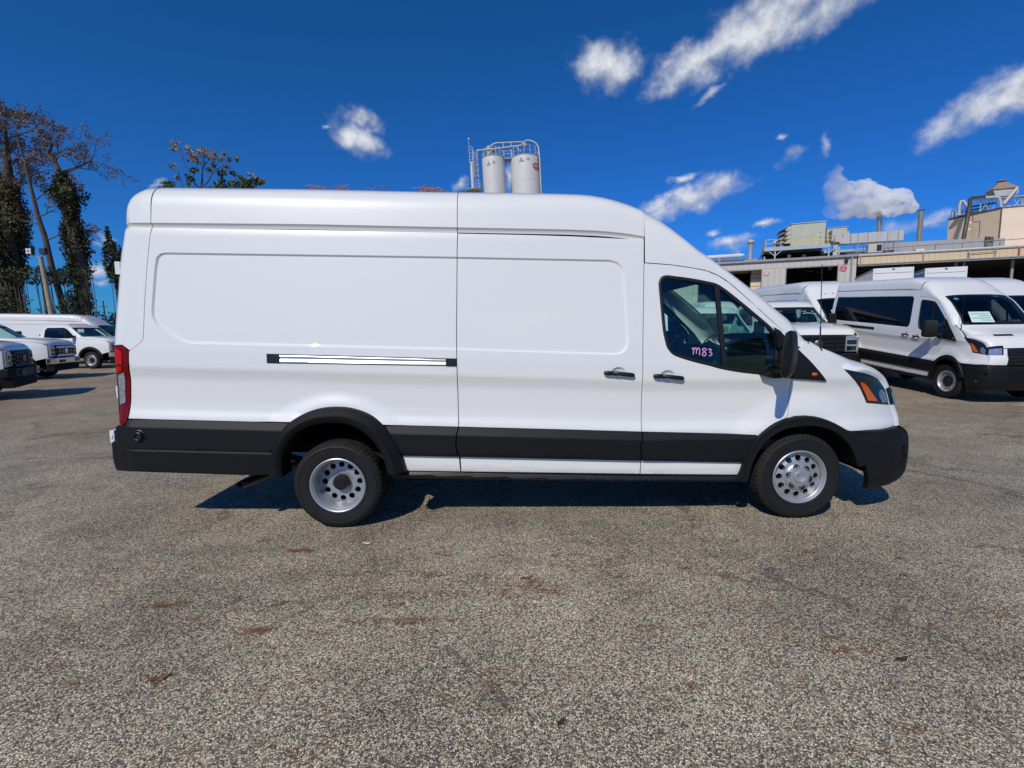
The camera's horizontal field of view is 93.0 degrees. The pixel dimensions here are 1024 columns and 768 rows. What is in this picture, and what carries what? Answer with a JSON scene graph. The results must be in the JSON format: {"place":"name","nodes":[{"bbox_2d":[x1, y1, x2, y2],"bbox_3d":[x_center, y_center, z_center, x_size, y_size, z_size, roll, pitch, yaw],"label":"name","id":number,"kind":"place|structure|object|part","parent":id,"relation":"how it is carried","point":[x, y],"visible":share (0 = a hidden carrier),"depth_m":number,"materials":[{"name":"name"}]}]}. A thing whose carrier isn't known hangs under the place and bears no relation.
{"place":"outdoors","nodes":[
{"label":"outdoors","id":0,"kind":"place"},
{"bbox_2d":[0,358,1023,767],"bbox_3d":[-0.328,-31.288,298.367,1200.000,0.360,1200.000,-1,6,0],"label":"ground","id":1,"kind":"structure","parent":0,"point":[596,668],"depth_m":2.69,"materials":[{"name":"grey asphalt"}]},
{"bbox_2d":[0,283,19,313],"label":"dark bush","id":2,"kind":"object","parent":1,"relation":"on","point":[4,304],"visible":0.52,"depth_m":35.70,"materials":[{"name":"green plant"}]},
{"bbox_2d":[0,340,39,390],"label":"pickup truck","id":3,"kind":"object","parent":1,"relation":"on","point":[17,369],"visible":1,"depth_m":12.05,"materials":[{"name":"white paint"}]},
{"bbox_2d":[0,110,51,200],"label":"bare tree","id":4,"kind":"object","parent":1,"relation":"on","point":[12,142],"visible":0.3,"depth_m":41.37,"materials":[{"name":"brown plant"}]},
{"bbox_2d":[0,98,56,313],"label":"bare tree","id":5,"kind":"object","parent":1,"relation":"on","point":[14,242],"visible":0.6,"depth_m":40.36,"materials":[{"name":"brown plant"}]},
{"bbox_2d":[25,248,53,313],"bbox_3d":[-32.190,-5.513,33.490,1.400,7.482,0.485,-1,6,0],"label":"light pole","id":6,"kind":"object","parent":1,"relation":"on","point":[31,251],"visible":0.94,"depth_m":33.27,"materials":[{"name":"grey metal"}]},
{"bbox_2d":[0,324,79,376],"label":"pickup truck","id":7,"kind":"object","parent":1,"relation":"on","point":[52,356],"visible":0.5,"depth_m":17.44,"materials":[{"name":"white paint"}]},
{"bbox_2d":[0,119,87,313],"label":"leaning tree","id":8,"kind":"object","parent":1,"relation":"on","point":[49,256],"visible":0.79,"depth_m":38.50,"materials":[{"name":"brown plant"}]},
{"bbox_2d":[0,265,96,316],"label":"vine thicket","id":9,"kind":"object","parent":1,"relation":"on","point":[14,273],"visible":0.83,"depth_m":37.82,"materials":[{"name":"green plant"}]},
{"bbox_2d":[0,313,115,363],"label":"cargo van","id":10,"kind":"object","parent":1,"relation":"on","point":[29,325],"visible":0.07,"depth_m":25.88,"materials":[{"name":"white metal"}]},
{"bbox_3d":[-23.964,-2.417,26.116,1.495,1.921,0.198,-2,6,-11],"label":"sliding door","id":11,"kind":"part","parent":10,"relation":"part of","materials":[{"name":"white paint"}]},
{"bbox_3d":[-22.538,-2.330,26.428,1.482,1.694,0.221,-2,6,-11],"label":"front door","id":12,"kind":"part","parent":10,"relation":"part of","materials":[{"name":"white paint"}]},
{"bbox_2d":[13,308,116,335],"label":"hedge","id":13,"kind":"object","parent":1,"relation":"on","point":[112,319],"visible":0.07,"depth_m":40.39,"materials":[{"name":"green plant"}]},
{"bbox_2d":[9,111,140,315],"bbox_3d":[-34.816,-11.888,39.190,7.565,18.980,4.930,-1,6,0],"label":"bare tree","id":14,"kind":"object","parent":1,"relation":"on","point":[72,236],"visible":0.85,"depth_m":38.39,"materials":[{"name":"brown plant"}]},
{"bbox_2d":[39,324,114,368],"bbox_3d":[-21.296,-1.846,23.534,5.870,2.108,2.550,0,6,2],"label":"pickup truck","id":15,"kind":"object","parent":1,"relation":"on","point":[94,352],"visible":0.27,"depth_m":22.62,"materials":[{"name":"white metal"}]},
{"bbox_2d":[100,301,106,330],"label":"utility pole","id":16,"kind":"object","parent":1,"relation":"on","point":[103,306],"visible":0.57,"depth_m":59.28,"materials":[{"name":"grey wood"}]},
{"bbox_2d":[100,225,121,318],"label":"ivy column","id":17,"kind":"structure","parent":1,"relation":"on","point":[108,248],"depth_m":36.92,"materials":[{"name":"green plant"}]},
{"bbox_2d":[145,672,170,682],"bbox_3d":[-1.606,1.337,2.207,0.096,0.018,0.037,-5,8,-34],"label":"dead leaf","id":18,"kind":"object","parent":1,"relation":"on","point":[156,678],"visible":1,"depth_m":2.21,"materials":[{"name":"brown plant"}]},
{"bbox_2d":[159,139,265,188],"bbox_3d":[-10.735,-4.421,17.648,4.041,8.299,0.980,-1,6,0],"label":"slender tree","id":19,"kind":"object","parent":1,"relation":"on","point":[246,182],"visible":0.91,"depth_m":17.20,"materials":[{"name":"green plant"}]},
{"bbox_2d":[238,183,446,191],"bbox_3d":[-1.429,-1.640,4.113,1.786,0.089,0.330,-1,6,0],"label":"tree foliage","id":20,"kind":"object","parent":1,"relation":"on","point":[422,189],"visible":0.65,"depth_m":4.08,"materials":[{"name":"brown plant"}]},
{"bbox_2d":[482,154,505,192],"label":"silo","id":21,"kind":"object","parent":1,"relation":"on","point":[493,170],"visible":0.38,"depth_m":54.95,"materials":[{"name":"white metal"}]},
{"bbox_2d":[465,138,481,191],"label":"caged ladder","id":22,"kind":"object","parent":21,"relation":"attached to","point":[472,188],"visible":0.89,"depth_m":55.16,"materials":[{"name":"grey metal"}]},
{"bbox_2d":[482,146,502,156],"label":"silo railing","id":23,"kind":"object","parent":21,"relation":"on","point":[492,150],"visible":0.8,"depth_m":54.97,"materials":[{"name":"grey metal"}]},
{"bbox_2d":[503,148,511,161],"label":"silo bridge","id":24,"kind":"structure","parent":21,"relation":"on","point":[508,159],"depth_m":55.51,"materials":[{"name":"grey metal"}]},
{"bbox_2d":[476,140,541,192],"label":"filling pipe","id":25,"kind":"object","parent":21,"relation":"attached to","point":[489,149],"visible":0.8,"depth_m":55.31,"materials":[{"name":"metal"}]},
{"bbox_2d":[0,381,1017,763],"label":"pine litter","id":26,"kind":"object","parent":1,"relation":"on","point":[262,629],"visible":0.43,"depth_m":2.69,"materials":[{"name":"plant"}]},
{"bbox_2d":[109,188,908,526],"bbox_3d":[0.084,-0.343,4.761,6.559,2.760,2.740,-1,6,-1],"label":"cargo van","id":27,"kind":"object","parent":1,"relation":"on","point":[377,342],"visible":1,"depth_m":3.82,"materials":[{"name":"white paint"}]},
{"bbox_3d":[-3.120,-0.487,4.688,0.155,1.708,1.906,-1,6,-1],"label":"rear door","id":28,"kind":"part","parent":27,"relation":"part of","materials":[{"name":"white paint"}]},
{"bbox_3d":[0.302,-0.232,3.852,1.495,1.921,0.198,-1,6,-1],"label":"sliding door","id":29,"kind":"part","parent":27,"relation":"part of","materials":[{"name":"white paint"}]},
{"bbox_3d":[1.727,-0.314,5.705,1.482,1.694,0.221,-1,6,-1],"label":"front door","id":30,"kind":"part","parent":27,"relation":"part of","materials":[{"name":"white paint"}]},
{"bbox_3d":[1.758,-0.117,3.900,1.482,1.694,0.221,-1,6,-1],"label":"front door","id":31,"kind":"part","parent":27,"relation":"part of","materials":[{"name":"white paint"}]},
{"bbox_2d":[511,153,540,192],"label":"silo","id":32,"kind":"object","parent":1,"relation":"on","point":[525,174],"visible":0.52,"depth_m":54.97,"materials":[{"name":"white metal"}]},
{"bbox_2d":[512,145,538,155],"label":"silo railing","id":33,"kind":"object","parent":32,"relation":"on","point":[523,149],"visible":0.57,"depth_m":55.13,"materials":[{"name":"grey metal"}]},
{"bbox_2d":[557,716,563,726],"bbox_3d":[0.194,1.349,1.939,0.021,0.011,0.056,3,7,32],"label":"dead leaf","id":34,"kind":"object","parent":1,"relation":"on","point":[560,721],"visible":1,"depth_m":1.94,"materials":[{"name":"grey"}]},
{"bbox_2d":[687,301,737,325],"bbox_3d":[11.089,-3.208,26.837,2.740,2.760,6.559,0,6,4],"label":"cargo van","id":35,"kind":"object","parent":1,"relation":"on","point":[727,320],"visible":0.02,"depth_m":25.88,"materials":[{"name":"white metal"}]},
{"bbox_2d":[664,307,764,350],"bbox_3d":[4.172,-0.760,11.375,2.474,2.027,5.740,0,6,5],"label":"pickup truck","id":36,"kind":"object","parent":1,"relation":"on","point":[709,314],"visible":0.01,"depth_m":10.47,"materials":[{"name":"white metal"}]},
{"bbox_2d":[749,270,760,300],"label":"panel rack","id":37,"kind":"object","parent":1,"relation":"on","point":[755,280],"visible":0.71,"depth_m":45.58,"materials":[{"name":"beige metal"}]},
{"bbox_2d":[671,254,858,307],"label":"metal shed","id":38,"kind":"structure","parent":1,"relation":"on","point":[784,271],"depth_m":44.67,"materials":[{"name":"grey metal"}]},
{"bbox_2d":[708,251,745,261],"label":"horizontal tank","id":39,"kind":"object","parent":38,"relation":"on","point":[727,256],"visible":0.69,"depth_m":54.45,"materials":[{"name":"white metal"}]},
{"bbox_2d":[712,258,756,274],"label":"wall","id":40,"kind":"structure","parent":38,"relation":"on","point":[737,272],"depth_m":54.86,"materials":[{"name":"grey concrete"}]},
{"bbox_2d":[747,240,754,259],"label":"roof vent","id":41,"kind":"object","parent":38,"relation":"on","point":[750,243],"visible":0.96,"depth_m":50.13,"materials":[{"name":"silver metal"}]},
{"bbox_2d":[763,269,770,275],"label":"stop sign","id":42,"kind":"object","parent":38,"relation":"attached to","point":[766,272],"visible":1,"depth_m":44.18,"materials":[{"name":"red metal"}]},
{"bbox_2d":[758,243,865,267],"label":"roof platform","id":43,"kind":"structure","parent":38,"relation":"on","point":[811,250],"depth_m":48.40,"materials":[{"name":"grey metal"}]},
{"bbox_2d":[761,235,836,252],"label":"guard rail","id":44,"kind":"object","parent":43,"relation":"on","point":[764,244],"visible":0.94,"depth_m":45.75,"materials":[{"name":"grey metal"}]},
{"bbox_2d":[776,220,826,246],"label":"air handler","id":45,"kind":"object","parent":43,"relation":"on","point":[795,231],"visible":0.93,"depth_m":47.23,"materials":[{"name":"beige metal"}]},
{"bbox_2d":[825,226,848,243],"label":"air handler","id":46,"kind":"object","parent":38,"relation":"on","point":[842,230],"visible":0.33,"depth_m":49.31,"materials":[{"name":"grey metal"}]},
{"bbox_2d":[839,264,847,270],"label":"stop sign","id":47,"kind":"object","parent":38,"relation":"attached to","point":[842,267],"visible":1,"depth_m":41.91,"materials":[{"name":"red metal"}]},
{"bbox_2d":[723,302,858,361],"bbox_3d":[7.916,-1.409,14.867,2.627,2.152,6.096,0,7,7],"label":"pickup truck","id":48,"kind":"object","parent":1,"relation":"on","point":[840,339],"visible":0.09,"depth_m":12.20,"materials":[{"name":"white metal"}]},
{"bbox_2d":[750,281,844,321],"bbox_3d":[10.733,-2.196,17.348,2.932,2.953,7.018,0,7,5],"label":"cargo van","id":49,"kind":"object","parent":1,"relation":"on","point":[809,292],"visible":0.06,"depth_m":16.40,"materials":[{"name":"white metal"}]},
{"bbox_3d":[9.734,-2.155,17.220,0.212,2.056,1.600,0,7,5],"label":"sliding door","id":50,"kind":"part","parent":49,"relation":"part of","materials":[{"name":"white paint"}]},
{"bbox_3d":[9.615,-1.825,15.697,0.236,1.813,1.586,0,7,5],"label":"front door","id":51,"kind":"part","parent":49,"relation":"part of","materials":[{"name":"white paint"}]},
{"bbox_2d":[854,267,913,281],"bbox_3d":[19.247,-3.791,25.786,1.542,3.968,6.460,2,7,26],"label":"box truck","id":52,"kind":"object","parent":1,"relation":"on","point":[889,273],"visible":0.01,"depth_m":22.84,"materials":[{"name":"white paint"}]},
{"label":"roll up door","id":53,"kind":"part","parent":52,"relation":"part of","materials":[{"name":"white paint"}]},
{"bbox_2d":[896,656,907,660],"bbox_3d":[1.834,1.292,2.286,0.080,0.015,0.031,-3,7,-17],"label":"dead leaf","id":54,"kind":"object","parent":1,"relation":"on","point":[903,658],"visible":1,"depth_m":2.29,"materials":[{"name":"grey"}]},
{"bbox_2d":[828,245,1023,280],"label":"tan warehouse","id":55,"kind":"structure","parent":1,"relation":"on","point":[996,262],"depth_m":40.39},
{"bbox_2d":[828,228,903,255],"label":"roof duct","id":56,"kind":"object","parent":55,"relation":"on","point":[883,237],"visible":0.94,"depth_m":44.46,"materials":[{"name":"silver metal"}]},
{"bbox_2d":[866,243,882,253],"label":"air conditioner","id":57,"kind":"object","parent":55,"relation":"on","point":[874,248],"visible":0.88,"depth_m":43.10,"materials":[{"name":"white metal"}]},
{"bbox_2d":[875,212,883,243],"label":"exhaust stack","id":58,"kind":"object","parent":55,"relation":"on","point":[879,222],"visible":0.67,"depth_m":49.96,"materials":[{"name":"metal"}]},
{"bbox_2d":[915,209,926,240],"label":"exhaust stack","id":59,"kind":"object","parent":55,"relation":"on","point":[920,226],"visible":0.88,"depth_m":47.70,"materials":[{"name":"metal"}]},
{"bbox_2d":[845,238,1004,254],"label":"parapet wall","id":60,"kind":"structure","parent":55,"relation":"on","point":[945,245],"depth_m":44.45,"materials":[{"name":"white metal"}]},
{"bbox_2d":[860,238,1023,253],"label":"roof pipe","id":61,"kind":"object","parent":55,"relation":"on","point":[942,244],"visible":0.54,"depth_m":42.26,"materials":[{"name":"grey metal"}]},
{"bbox_2d":[947,205,1023,245],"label":"tan tower","id":62,"kind":"structure","parent":55,"relation":"on","point":[1006,222],"depth_m":47.95,"materials":[{"name":"beige metal"}]},
{"bbox_2d":[954,200,971,216],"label":"bent vent pipe","id":63,"kind":"object","parent":62,"relation":"on","point":[964,202],"visible":0.84,"depth_m":50.69,"materials":[{"name":"silver metal"}]},
{"bbox_2d":[964,180,1023,212],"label":"dust collector","id":64,"kind":"object","parent":62,"relation":"on","point":[1002,189],"visible":0.77,"depth_m":48.91,"materials":[{"name":"beige metal"}]},
{"bbox_2d":[961,194,994,238],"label":"inclined pipe","id":65,"kind":"object","parent":64,"relation":"attached to","point":[967,218],"visible":0.91,"depth_m":48.24,"materials":[{"name":"grey metal"}]},
{"bbox_2d":[985,187,1018,206],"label":"elbow pipe","id":66,"kind":"object","parent":62,"relation":"on","point":[1006,200],"visible":0.91,"depth_m":48.52,"materials":[{"name":"silver metal"}]},
{"bbox_2d":[984,236,993,246],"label":"roof fan","id":67,"kind":"object","parent":55,"relation":"on","point":[989,242],"visible":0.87,"depth_m":41.20},
{"bbox_2d":[832,277,1023,397],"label":"passenger van","id":68,"kind":"object","parent":1,"relation":"on","point":[961,335],"visible":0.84,"depth_m":10.52,"materials":[{"name":"white paint"}]},
{"bbox_3d":[9.108,-1.970,12.886,0.078,0.687,1.641,0,8,1],"label":"rear side window","id":69,"kind":"part","parent":68,"relation":"part of","materials":[{"name":"black glass"}]},
{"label":"sliding door","id":70,"kind":"part","parent":68,"relation":"part of","materials":[{"name":"white paint"}]},
{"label":"front door","id":71,"kind":"part","parent":68,"relation":"part of","materials":[{"name":"white paint"}]},
{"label":"front door","id":72,"kind":"part","parent":68,"relation":"part of","materials":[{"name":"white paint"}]},
{"bbox_2d":[913,266,967,277],"bbox_3d":[21.280,-3.725,25.281,1.519,3.908,6.363,2,7,26],"label":"box truck","id":73,"kind":"object","parent":1,"relation":"on","point":[961,271],"depth_m":22.31,"materials":[{"name":"white paint"}]},
{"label":"roll up door","id":74,"kind":"part","parent":73,"relation":"part of","materials":[{"name":"white paint"}]},
{"bbox_2d":[975,278,1023,314],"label":"cargo van","id":75,"kind":"object","parent":1,"relation":"on","point":[1013,289],"visible":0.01,"depth_m":13.42,"materials":[{"name":"white metal"}]},
{"bbox_2d":[0,0,1023,323],"label":"sky","id":76,"kind":"structure","parent":0,"point":[728,124],"materials":[{"name":"blue"}]}
]}

